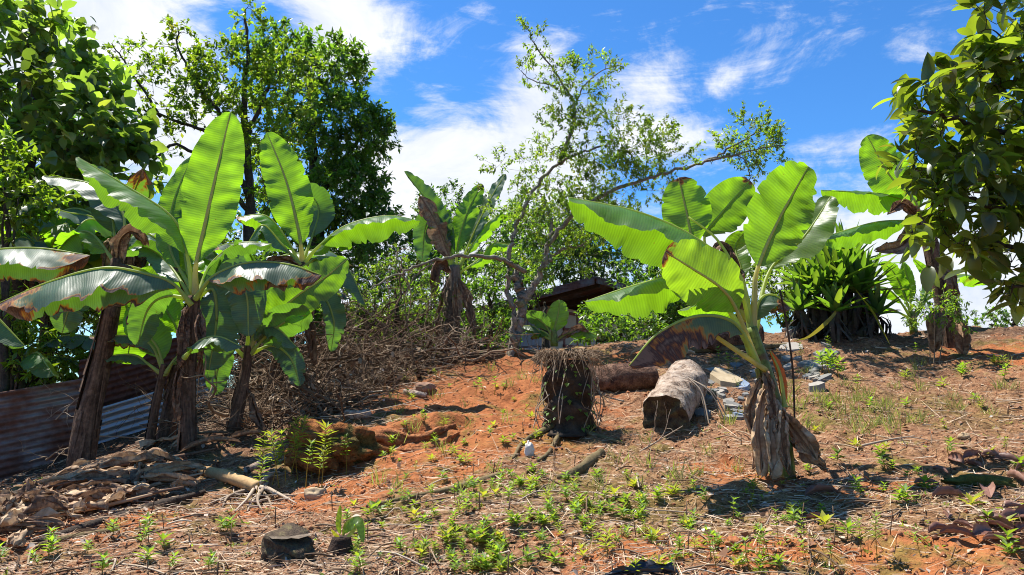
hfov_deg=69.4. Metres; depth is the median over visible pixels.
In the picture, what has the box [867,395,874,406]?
weed seedling
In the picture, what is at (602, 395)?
dead branch
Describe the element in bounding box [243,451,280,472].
broken branch
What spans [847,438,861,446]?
weed seedling
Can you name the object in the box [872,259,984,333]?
banana plant
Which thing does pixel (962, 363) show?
weed seedling
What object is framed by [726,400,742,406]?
slate slab
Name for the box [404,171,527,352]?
banana plant
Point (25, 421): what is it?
corrugated fence
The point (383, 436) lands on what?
exposed root
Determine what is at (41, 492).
dry banana leaf
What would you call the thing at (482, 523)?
weed seedling
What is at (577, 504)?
weed seedling
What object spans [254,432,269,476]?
tall weed
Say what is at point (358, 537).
weed seedling
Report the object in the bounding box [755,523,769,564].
tall weed
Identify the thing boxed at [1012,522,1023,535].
fallen leaf
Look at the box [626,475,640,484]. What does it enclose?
weed seedling
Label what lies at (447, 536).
weed seedling
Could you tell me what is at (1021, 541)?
fallen leaf
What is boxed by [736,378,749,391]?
slate slab
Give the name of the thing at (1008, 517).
weed seedling
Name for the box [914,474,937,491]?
weed seedling
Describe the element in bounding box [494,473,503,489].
weed seedling
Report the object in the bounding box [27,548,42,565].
weed seedling
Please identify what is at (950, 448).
weed seedling
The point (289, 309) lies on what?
banana plant
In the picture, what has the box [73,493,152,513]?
dry leaf stalk
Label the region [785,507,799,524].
weed seedling
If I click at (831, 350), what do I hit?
weed seedling
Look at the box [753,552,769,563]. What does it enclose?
weed seedling
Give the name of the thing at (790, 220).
banana plant
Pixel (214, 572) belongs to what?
fallen leaves
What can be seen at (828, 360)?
weed seedling
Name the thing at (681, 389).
fallen log
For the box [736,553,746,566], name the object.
weed seedling
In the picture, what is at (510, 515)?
weed seedling
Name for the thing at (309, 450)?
tall weed
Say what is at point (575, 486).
weed seedling
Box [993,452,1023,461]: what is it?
fallen leaf
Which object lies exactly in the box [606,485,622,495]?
weed seedling
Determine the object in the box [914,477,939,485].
fallen leaf
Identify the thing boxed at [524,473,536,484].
weed seedling
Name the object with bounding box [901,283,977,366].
feathery seedling tree
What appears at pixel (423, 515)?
weed seedling
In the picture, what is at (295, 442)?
tall weed
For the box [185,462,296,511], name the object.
fallen log
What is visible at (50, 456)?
dead branch
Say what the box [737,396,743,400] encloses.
slate slab
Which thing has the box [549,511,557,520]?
weed seedling
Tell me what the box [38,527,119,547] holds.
fallen pole
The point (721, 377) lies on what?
flagstone
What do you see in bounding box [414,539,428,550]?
weed seedling
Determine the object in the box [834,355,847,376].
weed seedling
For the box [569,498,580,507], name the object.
weed seedling
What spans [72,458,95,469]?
dry banana leaf
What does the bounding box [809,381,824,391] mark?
slate slab
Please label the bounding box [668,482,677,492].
weed seedling
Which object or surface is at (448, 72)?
sky
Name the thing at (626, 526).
weed seedling
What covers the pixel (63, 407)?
dead branch
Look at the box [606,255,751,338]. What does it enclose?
background tree
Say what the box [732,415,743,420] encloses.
slate slab
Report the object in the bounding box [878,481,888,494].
weed seedling
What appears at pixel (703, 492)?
weed seedling
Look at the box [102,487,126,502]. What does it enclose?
dry banana leaf
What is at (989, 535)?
fallen leaf
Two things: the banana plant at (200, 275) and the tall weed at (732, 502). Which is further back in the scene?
the banana plant at (200, 275)
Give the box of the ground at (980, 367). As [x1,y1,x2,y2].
[0,325,1023,574]
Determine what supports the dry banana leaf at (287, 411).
on the ground at (980, 367)
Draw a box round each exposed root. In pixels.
[375,423,456,445]
[396,432,459,452]
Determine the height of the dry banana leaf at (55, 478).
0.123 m
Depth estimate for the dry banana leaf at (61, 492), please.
4.83 m
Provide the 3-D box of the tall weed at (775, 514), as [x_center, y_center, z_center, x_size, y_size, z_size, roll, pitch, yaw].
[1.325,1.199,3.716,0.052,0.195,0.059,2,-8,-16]
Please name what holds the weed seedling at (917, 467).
on the ground at (980, 367)
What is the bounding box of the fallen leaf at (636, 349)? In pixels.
[630,346,642,354]
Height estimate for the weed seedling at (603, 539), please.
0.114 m
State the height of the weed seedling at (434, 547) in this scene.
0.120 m
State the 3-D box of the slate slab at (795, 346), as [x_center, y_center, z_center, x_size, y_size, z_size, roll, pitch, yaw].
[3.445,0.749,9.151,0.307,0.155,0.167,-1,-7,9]
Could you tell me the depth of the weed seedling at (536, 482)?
4.81 m
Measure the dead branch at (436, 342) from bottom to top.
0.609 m
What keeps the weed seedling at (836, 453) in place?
on the ground at (980, 367)
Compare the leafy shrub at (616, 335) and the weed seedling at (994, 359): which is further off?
the leafy shrub at (616, 335)
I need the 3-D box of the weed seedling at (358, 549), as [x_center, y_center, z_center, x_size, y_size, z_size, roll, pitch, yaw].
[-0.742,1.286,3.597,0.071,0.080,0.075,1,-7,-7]
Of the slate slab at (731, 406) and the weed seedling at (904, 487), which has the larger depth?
the slate slab at (731, 406)
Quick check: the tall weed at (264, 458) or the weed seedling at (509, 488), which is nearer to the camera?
the weed seedling at (509, 488)
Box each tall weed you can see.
[253,455,269,504]
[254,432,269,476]
[262,429,282,487]
[272,443,282,485]
[273,430,289,480]
[286,415,302,468]
[286,431,302,481]
[291,414,312,473]
[302,439,315,488]
[312,420,336,487]
[314,448,326,487]
[341,434,350,475]
[701,524,712,560]
[705,529,718,572]
[731,496,738,521]
[740,536,753,571]
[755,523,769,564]
[756,528,768,551]
[771,508,778,543]
[795,509,806,557]
[797,538,808,567]
[825,538,833,566]
[855,517,865,557]
[867,510,883,561]
[911,531,920,556]
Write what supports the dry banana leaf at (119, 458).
on the dry banana leaf at (79, 469)
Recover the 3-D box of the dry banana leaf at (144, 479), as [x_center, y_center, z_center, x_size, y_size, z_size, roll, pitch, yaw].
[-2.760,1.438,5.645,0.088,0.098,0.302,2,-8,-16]
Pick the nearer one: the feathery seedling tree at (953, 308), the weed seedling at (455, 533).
the weed seedling at (455, 533)
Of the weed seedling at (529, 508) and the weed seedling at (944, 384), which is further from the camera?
the weed seedling at (944, 384)
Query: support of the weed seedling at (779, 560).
on the ground at (980, 367)
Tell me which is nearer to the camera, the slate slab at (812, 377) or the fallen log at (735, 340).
the slate slab at (812, 377)
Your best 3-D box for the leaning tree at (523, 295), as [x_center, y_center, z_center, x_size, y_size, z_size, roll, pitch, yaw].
[0.991,-1.375,10.043,5.451,4.830,1.730,0,-7,0]
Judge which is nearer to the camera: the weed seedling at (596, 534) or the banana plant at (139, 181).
the weed seedling at (596, 534)
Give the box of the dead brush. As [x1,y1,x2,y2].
[91,241,544,455]
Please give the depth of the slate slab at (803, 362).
8.50 m
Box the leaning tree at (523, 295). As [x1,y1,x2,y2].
[371,15,794,355]
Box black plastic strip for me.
[605,559,678,574]
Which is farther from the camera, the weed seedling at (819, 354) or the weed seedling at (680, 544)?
the weed seedling at (819, 354)
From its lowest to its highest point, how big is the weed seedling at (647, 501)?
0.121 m
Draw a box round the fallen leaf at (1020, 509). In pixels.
[1013,504,1023,517]
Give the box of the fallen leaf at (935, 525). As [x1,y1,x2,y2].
[928,521,946,532]
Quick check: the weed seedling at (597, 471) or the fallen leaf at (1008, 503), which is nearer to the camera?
the fallen leaf at (1008, 503)
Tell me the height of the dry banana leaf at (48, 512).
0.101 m
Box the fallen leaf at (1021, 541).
[1003,537,1023,545]
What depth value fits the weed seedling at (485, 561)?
3.52 m
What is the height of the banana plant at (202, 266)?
2.106 m
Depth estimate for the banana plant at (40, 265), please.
6.66 m
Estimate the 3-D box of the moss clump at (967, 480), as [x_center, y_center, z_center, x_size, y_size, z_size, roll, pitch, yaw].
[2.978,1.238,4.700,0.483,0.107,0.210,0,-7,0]
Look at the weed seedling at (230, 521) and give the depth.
4.12 m
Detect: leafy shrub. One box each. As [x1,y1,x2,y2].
[298,242,465,359]
[336,294,433,363]
[382,249,541,348]
[401,306,526,353]
[488,240,553,349]
[569,299,667,345]
[967,303,1023,327]
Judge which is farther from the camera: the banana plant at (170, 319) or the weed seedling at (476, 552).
the banana plant at (170, 319)
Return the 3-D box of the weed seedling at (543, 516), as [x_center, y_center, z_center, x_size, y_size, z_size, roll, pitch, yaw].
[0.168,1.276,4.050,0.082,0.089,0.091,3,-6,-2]
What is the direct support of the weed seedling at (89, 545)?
on the ground at (980, 367)
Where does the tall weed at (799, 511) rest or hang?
on the ground at (980, 367)
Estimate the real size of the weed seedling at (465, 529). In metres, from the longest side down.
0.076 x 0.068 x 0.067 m
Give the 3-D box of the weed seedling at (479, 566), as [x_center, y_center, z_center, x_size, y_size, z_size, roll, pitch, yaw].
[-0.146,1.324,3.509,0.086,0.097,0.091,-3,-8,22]
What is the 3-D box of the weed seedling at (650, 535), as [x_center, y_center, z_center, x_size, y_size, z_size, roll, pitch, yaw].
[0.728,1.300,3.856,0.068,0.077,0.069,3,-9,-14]
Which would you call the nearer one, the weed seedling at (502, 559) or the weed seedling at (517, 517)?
the weed seedling at (502, 559)
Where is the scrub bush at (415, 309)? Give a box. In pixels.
[319,254,463,355]
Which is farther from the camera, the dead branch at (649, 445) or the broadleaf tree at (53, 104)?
the broadleaf tree at (53, 104)
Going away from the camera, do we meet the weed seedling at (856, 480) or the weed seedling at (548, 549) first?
the weed seedling at (548, 549)
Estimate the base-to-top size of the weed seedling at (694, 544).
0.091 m
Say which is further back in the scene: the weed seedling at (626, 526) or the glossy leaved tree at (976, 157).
the glossy leaved tree at (976, 157)
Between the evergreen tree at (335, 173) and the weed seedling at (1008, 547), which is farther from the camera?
the evergreen tree at (335, 173)
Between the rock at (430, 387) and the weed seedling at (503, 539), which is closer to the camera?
the weed seedling at (503, 539)
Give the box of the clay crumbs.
[0,328,1023,574]
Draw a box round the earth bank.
[285,418,391,475]
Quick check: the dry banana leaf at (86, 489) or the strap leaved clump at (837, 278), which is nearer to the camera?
the dry banana leaf at (86, 489)
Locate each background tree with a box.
[25,226,351,382]
[330,194,573,344]
[490,184,643,312]
[497,238,659,296]
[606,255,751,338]
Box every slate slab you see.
[694,408,710,416]
[706,367,725,371]
[706,395,712,402]
[707,379,714,385]
[707,388,719,394]
[715,389,724,394]
[717,393,725,398]
[723,397,734,404]
[724,404,736,410]
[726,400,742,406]
[729,408,742,413]
[730,362,742,368]
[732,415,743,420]
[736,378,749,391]
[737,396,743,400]
[749,369,755,376]
[778,342,802,351]
[781,355,790,361]
[783,362,791,369]
[793,356,801,360]
[797,360,820,366]
[802,373,812,378]
[807,364,817,369]
[808,374,819,380]
[809,367,819,372]
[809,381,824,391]
[813,373,831,381]
[814,364,826,368]
[817,373,831,381]
[820,342,831,347]
[824,361,835,369]
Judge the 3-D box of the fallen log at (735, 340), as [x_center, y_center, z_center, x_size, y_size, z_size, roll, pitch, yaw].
[2.738,0.623,9.414,0.897,0.427,0.510,0,-7,0]
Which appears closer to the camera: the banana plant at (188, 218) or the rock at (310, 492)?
the rock at (310, 492)
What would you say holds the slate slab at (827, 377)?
on the ground at (980, 367)
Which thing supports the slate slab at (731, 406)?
on the ground at (980, 367)
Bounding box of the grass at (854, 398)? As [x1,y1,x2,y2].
[368,355,1019,493]
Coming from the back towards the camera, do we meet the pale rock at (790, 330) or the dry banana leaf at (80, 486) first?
the pale rock at (790, 330)
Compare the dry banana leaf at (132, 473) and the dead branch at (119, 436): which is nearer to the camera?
the dry banana leaf at (132, 473)
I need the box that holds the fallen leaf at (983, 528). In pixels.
[972,521,993,535]
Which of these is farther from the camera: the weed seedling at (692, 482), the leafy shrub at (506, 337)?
the leafy shrub at (506, 337)
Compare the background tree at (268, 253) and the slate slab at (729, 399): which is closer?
the slate slab at (729, 399)
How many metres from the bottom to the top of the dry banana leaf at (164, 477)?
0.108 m
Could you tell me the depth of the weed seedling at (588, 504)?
4.46 m
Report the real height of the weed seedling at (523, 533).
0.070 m
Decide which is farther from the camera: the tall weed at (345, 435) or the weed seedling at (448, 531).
the tall weed at (345, 435)
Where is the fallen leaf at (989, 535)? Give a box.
[982,532,1006,540]
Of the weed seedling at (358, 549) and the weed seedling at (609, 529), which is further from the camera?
the weed seedling at (609, 529)
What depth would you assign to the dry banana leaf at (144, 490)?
5.30 m
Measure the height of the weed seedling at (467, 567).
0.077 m
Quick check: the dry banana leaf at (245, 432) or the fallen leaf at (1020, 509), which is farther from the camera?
the dry banana leaf at (245, 432)
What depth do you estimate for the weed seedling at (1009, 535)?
3.55 m
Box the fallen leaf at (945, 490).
[932,486,964,496]
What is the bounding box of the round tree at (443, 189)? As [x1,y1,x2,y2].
[405,177,488,283]
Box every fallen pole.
[34,489,205,543]
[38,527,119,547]
[366,472,501,507]
[689,343,786,352]
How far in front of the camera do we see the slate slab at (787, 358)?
8.74 m
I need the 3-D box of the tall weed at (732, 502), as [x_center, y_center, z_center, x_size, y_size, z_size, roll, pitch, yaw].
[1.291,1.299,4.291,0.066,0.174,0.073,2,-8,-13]
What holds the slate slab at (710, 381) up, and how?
on the ground at (980, 367)
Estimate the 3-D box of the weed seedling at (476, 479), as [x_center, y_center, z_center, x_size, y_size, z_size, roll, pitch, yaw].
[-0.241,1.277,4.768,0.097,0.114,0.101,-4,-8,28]
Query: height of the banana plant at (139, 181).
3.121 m
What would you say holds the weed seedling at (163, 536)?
on the ground at (980, 367)
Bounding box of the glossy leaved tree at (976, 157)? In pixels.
[871,0,1023,324]
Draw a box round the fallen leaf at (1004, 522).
[987,516,1021,534]
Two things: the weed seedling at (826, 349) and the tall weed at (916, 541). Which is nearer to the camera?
the tall weed at (916, 541)
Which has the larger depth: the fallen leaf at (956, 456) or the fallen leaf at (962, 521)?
the fallen leaf at (956, 456)
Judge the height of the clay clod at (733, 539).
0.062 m
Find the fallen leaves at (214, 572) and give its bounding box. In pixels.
[0,326,1023,574]
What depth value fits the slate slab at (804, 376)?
8.15 m
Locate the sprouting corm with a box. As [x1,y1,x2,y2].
[327,505,364,556]
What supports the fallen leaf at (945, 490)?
on the ground at (980, 367)
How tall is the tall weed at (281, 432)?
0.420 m
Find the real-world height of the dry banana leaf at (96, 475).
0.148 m
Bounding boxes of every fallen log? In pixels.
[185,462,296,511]
[589,363,658,391]
[642,359,725,432]
[701,322,763,351]
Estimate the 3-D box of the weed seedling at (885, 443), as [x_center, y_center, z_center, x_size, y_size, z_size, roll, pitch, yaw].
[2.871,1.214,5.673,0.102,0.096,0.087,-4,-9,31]
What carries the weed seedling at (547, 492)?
on the ground at (980, 367)
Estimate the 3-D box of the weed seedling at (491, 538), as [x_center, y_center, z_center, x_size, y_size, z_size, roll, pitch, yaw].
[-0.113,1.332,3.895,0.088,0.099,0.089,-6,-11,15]
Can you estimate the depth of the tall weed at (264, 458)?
5.32 m
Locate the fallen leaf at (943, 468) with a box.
[931,465,947,472]
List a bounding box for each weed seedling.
[0,540,8,561]
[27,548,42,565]
[41,535,60,558]
[44,524,60,547]
[82,539,94,554]
[93,550,112,573]
[105,517,119,535]
[133,544,158,563]
[135,523,152,545]
[140,511,156,525]
[153,532,173,549]
[168,551,182,569]
[203,547,216,568]
[215,515,230,532]
[223,512,238,533]
[342,506,351,518]
[349,549,368,573]
[352,535,360,547]
[354,544,363,554]
[361,501,377,516]
[369,498,386,515]
[376,520,386,530]
[395,535,408,547]
[401,489,412,501]
[405,506,420,516]
[409,538,417,550]
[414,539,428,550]
[415,542,430,554]
[416,535,432,546]
[417,512,431,523]
[429,506,438,515]
[430,540,438,555]
[434,525,454,541]
[436,469,447,481]
[436,521,445,535]
[442,531,458,545]
[444,547,460,561]
[445,523,462,541]
[447,443,459,456]
[447,510,457,525]
[448,483,459,492]
[449,557,462,571]
[454,502,466,514]
[456,489,466,501]
[457,536,465,548]
[460,452,471,460]
[460,522,471,533]
[462,498,472,513]
[462,560,470,574]
[466,475,476,487]
[468,531,486,545]
[468,549,477,573]
[469,476,479,490]
[469,526,483,544]
[471,555,488,569]
[473,549,481,569]
[474,485,491,498]
[474,525,490,537]
[474,553,493,572]
[476,518,486,532]
[480,512,494,527]
[481,558,492,571]
[482,532,496,543]
[485,541,495,552]
[485,548,497,562]
[487,483,501,494]
[489,547,507,560]
[491,541,504,564]
[491,553,507,568]
[492,528,502,538]
[493,560,506,571]
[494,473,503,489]
[495,534,509,546]
[499,435,509,441]
[501,485,515,496]
[505,510,521,525]
[505,552,515,562]
[506,468,514,477]
[511,512,522,526]
[512,473,525,484]
[519,531,526,541]
[520,544,537,566]
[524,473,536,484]
[524,506,534,521]
[525,483,534,493]
[527,461,537,472]
[531,508,544,517]
[532,475,541,488]
[534,546,545,554]
[535,513,552,524]
[535,527,549,543]
[538,513,548,525]
[539,468,546,475]
[539,487,553,497]
[540,496,554,513]
[544,550,563,565]
[545,542,553,554]
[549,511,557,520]
[558,484,570,501]
[561,470,569,481]
[569,482,581,492]
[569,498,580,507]
[570,501,581,517]
[572,494,587,506]
[577,548,587,555]
[578,514,588,525]
[584,499,596,510]
[591,467,601,477]
[591,531,600,542]
[594,499,608,508]
[595,525,617,539]
[597,535,615,552]
[603,498,618,514]
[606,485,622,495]
[611,532,622,543]
[616,501,628,518]
[619,492,631,506]
[620,523,632,535]
[624,558,641,574]
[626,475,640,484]
[633,508,642,520]
[637,499,646,508]
[640,491,649,503]
[643,525,664,539]
[646,529,656,539]
[649,551,667,562]
[650,485,664,502]
[664,486,677,496]
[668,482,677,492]
[668,548,681,557]
[669,485,683,495]
[673,532,685,549]
[676,512,692,525]
[679,520,696,530]
[686,536,703,547]
[687,507,699,518]
[688,515,695,525]
[689,479,697,492]
[697,485,708,501]
[711,530,719,546]
[715,534,723,544]
[723,517,732,526]
[727,554,744,566]
[728,541,739,552]
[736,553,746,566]
[752,561,766,572]
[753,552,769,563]
[769,552,788,569]
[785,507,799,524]
[787,501,799,522]
[788,500,807,515]
[803,463,813,474]
[811,510,838,528]
[812,350,828,369]
[817,502,827,511]
[822,348,834,361]
[823,350,835,372]
[828,348,837,366]
[829,447,844,459]
[831,516,857,538]
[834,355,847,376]
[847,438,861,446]
[848,472,863,497]
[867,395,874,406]
[872,443,888,453]
[873,452,889,469]
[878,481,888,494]
[882,441,890,447]
[887,458,895,471]
[890,488,908,503]
[894,483,917,503]
[900,368,910,379]
[900,396,910,407]
[911,466,921,473]
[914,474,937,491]
[919,534,930,542]
[936,376,948,387]
[944,436,958,454]
[956,360,969,376]
[958,490,986,508]
[978,508,994,521]
[988,353,1000,363]
[991,513,1017,529]
[994,523,1022,541]
[995,538,1021,554]
[996,363,1011,377]
[1011,455,1023,470]
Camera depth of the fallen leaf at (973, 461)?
5.18 m
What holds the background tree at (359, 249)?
on the ground at (980, 367)
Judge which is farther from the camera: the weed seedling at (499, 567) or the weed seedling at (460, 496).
the weed seedling at (460, 496)
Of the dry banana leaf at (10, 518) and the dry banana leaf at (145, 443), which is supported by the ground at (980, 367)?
the dry banana leaf at (145, 443)
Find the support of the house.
on the ground at (980, 367)
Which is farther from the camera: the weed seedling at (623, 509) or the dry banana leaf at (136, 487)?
the dry banana leaf at (136, 487)
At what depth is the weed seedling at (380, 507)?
4.59 m
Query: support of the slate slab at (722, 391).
on the ground at (980, 367)
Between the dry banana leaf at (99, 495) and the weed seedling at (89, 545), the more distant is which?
the dry banana leaf at (99, 495)
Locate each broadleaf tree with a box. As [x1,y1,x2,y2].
[0,0,171,390]
[0,65,150,335]
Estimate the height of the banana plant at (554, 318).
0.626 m
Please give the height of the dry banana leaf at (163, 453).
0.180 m
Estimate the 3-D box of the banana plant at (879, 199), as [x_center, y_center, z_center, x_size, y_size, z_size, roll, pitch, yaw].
[5.007,-0.573,9.248,2.218,2.906,0.742,0,-7,0]
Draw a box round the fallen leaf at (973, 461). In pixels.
[965,458,981,468]
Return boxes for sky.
[0,0,1023,386]
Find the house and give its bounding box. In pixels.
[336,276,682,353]
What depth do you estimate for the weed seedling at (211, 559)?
3.45 m
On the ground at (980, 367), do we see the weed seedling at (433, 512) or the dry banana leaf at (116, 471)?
the weed seedling at (433, 512)
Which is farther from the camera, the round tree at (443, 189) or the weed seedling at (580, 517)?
the round tree at (443, 189)
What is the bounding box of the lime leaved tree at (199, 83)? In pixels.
[100,0,332,382]
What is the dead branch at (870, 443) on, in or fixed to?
on the ground at (980, 367)
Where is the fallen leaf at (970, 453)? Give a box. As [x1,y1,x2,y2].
[963,449,983,458]
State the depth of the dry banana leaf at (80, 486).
5.09 m
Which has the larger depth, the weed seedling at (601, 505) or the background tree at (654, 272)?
the background tree at (654, 272)
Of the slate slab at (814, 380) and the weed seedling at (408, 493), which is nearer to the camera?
the weed seedling at (408, 493)
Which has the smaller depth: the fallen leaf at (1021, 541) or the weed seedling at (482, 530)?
the fallen leaf at (1021, 541)
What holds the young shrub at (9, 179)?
on the ground at (980, 367)
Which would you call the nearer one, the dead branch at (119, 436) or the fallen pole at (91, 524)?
the fallen pole at (91, 524)
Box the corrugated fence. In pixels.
[0,337,226,480]
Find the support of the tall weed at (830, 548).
on the ground at (980, 367)
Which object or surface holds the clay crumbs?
on the ground at (980, 367)
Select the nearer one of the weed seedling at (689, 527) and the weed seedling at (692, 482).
the weed seedling at (689, 527)
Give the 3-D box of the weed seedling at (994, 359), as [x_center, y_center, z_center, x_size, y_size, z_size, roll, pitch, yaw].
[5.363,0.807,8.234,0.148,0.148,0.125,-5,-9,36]
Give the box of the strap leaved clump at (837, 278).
[770,219,914,343]
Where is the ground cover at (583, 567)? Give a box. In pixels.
[3,406,1023,574]
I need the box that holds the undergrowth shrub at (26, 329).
[0,281,98,389]
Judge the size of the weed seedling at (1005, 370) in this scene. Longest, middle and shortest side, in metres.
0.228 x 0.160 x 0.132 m
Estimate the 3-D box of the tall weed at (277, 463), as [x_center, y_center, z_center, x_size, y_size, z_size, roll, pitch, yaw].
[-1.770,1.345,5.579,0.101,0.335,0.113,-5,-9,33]
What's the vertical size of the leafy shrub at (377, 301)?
2.191 m
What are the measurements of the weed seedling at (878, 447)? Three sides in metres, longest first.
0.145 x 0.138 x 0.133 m
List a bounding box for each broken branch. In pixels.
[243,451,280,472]
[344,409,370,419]
[403,389,426,397]
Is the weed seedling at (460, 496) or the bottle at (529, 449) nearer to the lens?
the weed seedling at (460, 496)
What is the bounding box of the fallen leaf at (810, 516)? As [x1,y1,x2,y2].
[805,512,820,518]
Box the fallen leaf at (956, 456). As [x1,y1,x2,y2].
[947,452,964,463]
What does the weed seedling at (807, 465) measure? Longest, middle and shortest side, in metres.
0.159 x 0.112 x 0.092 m
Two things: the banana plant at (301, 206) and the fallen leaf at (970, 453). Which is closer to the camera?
the fallen leaf at (970, 453)
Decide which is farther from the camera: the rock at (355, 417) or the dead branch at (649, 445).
the rock at (355, 417)
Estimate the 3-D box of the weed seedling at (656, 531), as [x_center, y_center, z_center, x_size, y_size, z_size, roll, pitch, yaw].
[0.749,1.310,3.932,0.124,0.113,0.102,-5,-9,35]
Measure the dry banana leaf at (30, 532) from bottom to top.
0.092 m
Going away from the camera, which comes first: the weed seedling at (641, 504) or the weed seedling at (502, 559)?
the weed seedling at (502, 559)
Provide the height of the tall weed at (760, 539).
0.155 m
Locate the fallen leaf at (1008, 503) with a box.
[1002,500,1020,507]
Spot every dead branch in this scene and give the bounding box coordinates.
[18,439,68,470]
[41,382,78,424]
[99,435,142,438]
[419,318,458,362]
[429,338,486,362]
[453,318,476,358]
[593,383,624,411]
[640,401,682,458]
[862,425,931,448]
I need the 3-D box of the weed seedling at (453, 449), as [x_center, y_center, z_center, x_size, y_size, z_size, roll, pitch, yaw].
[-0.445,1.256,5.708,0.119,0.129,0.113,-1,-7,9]
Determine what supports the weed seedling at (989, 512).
on the ground at (980, 367)
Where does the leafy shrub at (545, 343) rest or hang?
on the ground at (980, 367)
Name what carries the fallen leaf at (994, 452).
on the fallen leaves at (214, 572)
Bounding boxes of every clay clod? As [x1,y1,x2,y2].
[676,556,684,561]
[724,536,741,546]
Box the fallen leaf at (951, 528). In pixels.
[939,524,975,537]
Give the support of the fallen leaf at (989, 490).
on the ground at (980, 367)
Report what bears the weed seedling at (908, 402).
on the ground at (980, 367)
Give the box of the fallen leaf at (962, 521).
[952,518,972,528]
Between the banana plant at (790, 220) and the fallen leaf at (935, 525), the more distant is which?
the banana plant at (790, 220)
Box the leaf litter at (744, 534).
[0,326,1023,574]
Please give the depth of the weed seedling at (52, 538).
3.70 m
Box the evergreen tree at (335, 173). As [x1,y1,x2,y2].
[220,15,405,340]
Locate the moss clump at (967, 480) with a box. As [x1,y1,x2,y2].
[940,474,1016,488]
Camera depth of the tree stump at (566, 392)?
6.39 m
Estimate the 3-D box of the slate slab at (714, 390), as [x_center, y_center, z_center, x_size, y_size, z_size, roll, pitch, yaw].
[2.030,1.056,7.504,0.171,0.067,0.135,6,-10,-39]
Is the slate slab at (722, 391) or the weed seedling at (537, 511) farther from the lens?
the slate slab at (722, 391)
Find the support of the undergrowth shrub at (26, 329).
on the ground at (980, 367)
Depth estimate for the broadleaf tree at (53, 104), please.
10.63 m
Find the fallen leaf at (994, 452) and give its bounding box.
[981,448,999,455]
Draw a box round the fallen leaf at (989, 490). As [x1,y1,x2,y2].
[980,482,994,498]
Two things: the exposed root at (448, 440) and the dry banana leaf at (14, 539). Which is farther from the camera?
the exposed root at (448, 440)
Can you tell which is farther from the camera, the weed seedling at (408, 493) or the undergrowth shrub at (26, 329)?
the undergrowth shrub at (26, 329)
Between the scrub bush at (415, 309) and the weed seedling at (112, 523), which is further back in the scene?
the scrub bush at (415, 309)
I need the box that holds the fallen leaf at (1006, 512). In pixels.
[1002,508,1023,518]
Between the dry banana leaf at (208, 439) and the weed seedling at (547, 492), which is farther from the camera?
the dry banana leaf at (208, 439)
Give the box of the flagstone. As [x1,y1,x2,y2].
[710,367,742,386]
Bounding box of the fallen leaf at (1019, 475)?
[1007,468,1023,481]
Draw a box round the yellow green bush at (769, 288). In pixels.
[745,263,823,331]
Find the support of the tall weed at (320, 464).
on the ground at (980, 367)
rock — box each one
[304,487,326,500]
[413,382,435,392]
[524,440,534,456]
[782,325,823,338]
[957,432,969,438]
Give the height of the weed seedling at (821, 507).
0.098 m
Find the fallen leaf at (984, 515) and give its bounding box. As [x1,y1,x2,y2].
[976,512,1013,522]
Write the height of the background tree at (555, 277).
4.774 m
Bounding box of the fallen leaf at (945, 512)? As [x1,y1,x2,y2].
[942,508,952,518]
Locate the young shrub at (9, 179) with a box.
[0,120,80,391]
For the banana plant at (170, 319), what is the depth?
7.08 m
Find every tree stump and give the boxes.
[260,523,319,568]
[512,341,624,461]
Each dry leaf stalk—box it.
[22,526,46,529]
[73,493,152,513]
[108,486,183,502]
[116,448,215,465]
[149,472,202,487]
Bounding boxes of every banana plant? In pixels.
[0,112,321,450]
[0,241,56,248]
[0,247,89,348]
[4,168,155,267]
[4,223,103,384]
[8,334,94,389]
[42,164,182,467]
[72,244,221,290]
[89,307,176,449]
[156,298,181,442]
[172,266,322,311]
[191,239,351,379]
[204,256,348,435]
[236,132,419,405]
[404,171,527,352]
[522,300,599,346]
[568,160,838,479]
[821,134,971,354]
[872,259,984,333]
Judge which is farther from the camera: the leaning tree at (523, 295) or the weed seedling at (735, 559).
the leaning tree at (523, 295)
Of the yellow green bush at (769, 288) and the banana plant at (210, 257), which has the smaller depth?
the banana plant at (210, 257)
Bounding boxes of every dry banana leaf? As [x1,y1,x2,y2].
[0,490,16,495]
[0,494,14,514]
[0,508,26,527]
[0,514,64,527]
[0,526,22,532]
[2,494,33,509]
[5,506,82,519]
[5,529,27,546]
[12,499,24,506]
[12,525,47,536]
[14,492,73,501]
[18,472,102,490]
[18,481,52,493]
[20,489,67,495]
[22,494,68,516]
[23,500,65,506]
[25,478,42,491]
[28,489,60,497]
[43,470,127,487]
[50,460,133,476]
[53,466,138,489]
[54,495,68,503]
[59,480,121,490]
[59,489,106,500]
[63,499,108,509]
[68,487,127,502]
[68,498,86,512]
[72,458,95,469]
[72,467,86,483]
[81,447,175,468]
[81,483,99,490]
[83,450,159,469]
[83,496,97,501]
[99,483,132,496]
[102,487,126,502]
[117,472,199,485]
[122,483,149,490]
[128,469,141,484]
[129,456,166,466]
[131,486,163,496]
[134,460,207,480]
[138,434,205,449]
[138,461,145,469]
[142,471,150,482]
[145,461,193,474]
[146,455,181,464]
[160,487,169,496]
[170,439,176,448]
[170,477,189,487]
[179,435,239,452]
[224,429,269,441]
[241,408,289,426]
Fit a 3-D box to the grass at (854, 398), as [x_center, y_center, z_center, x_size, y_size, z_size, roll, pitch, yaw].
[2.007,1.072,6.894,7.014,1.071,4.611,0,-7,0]
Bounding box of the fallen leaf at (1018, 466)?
[1014,462,1023,469]

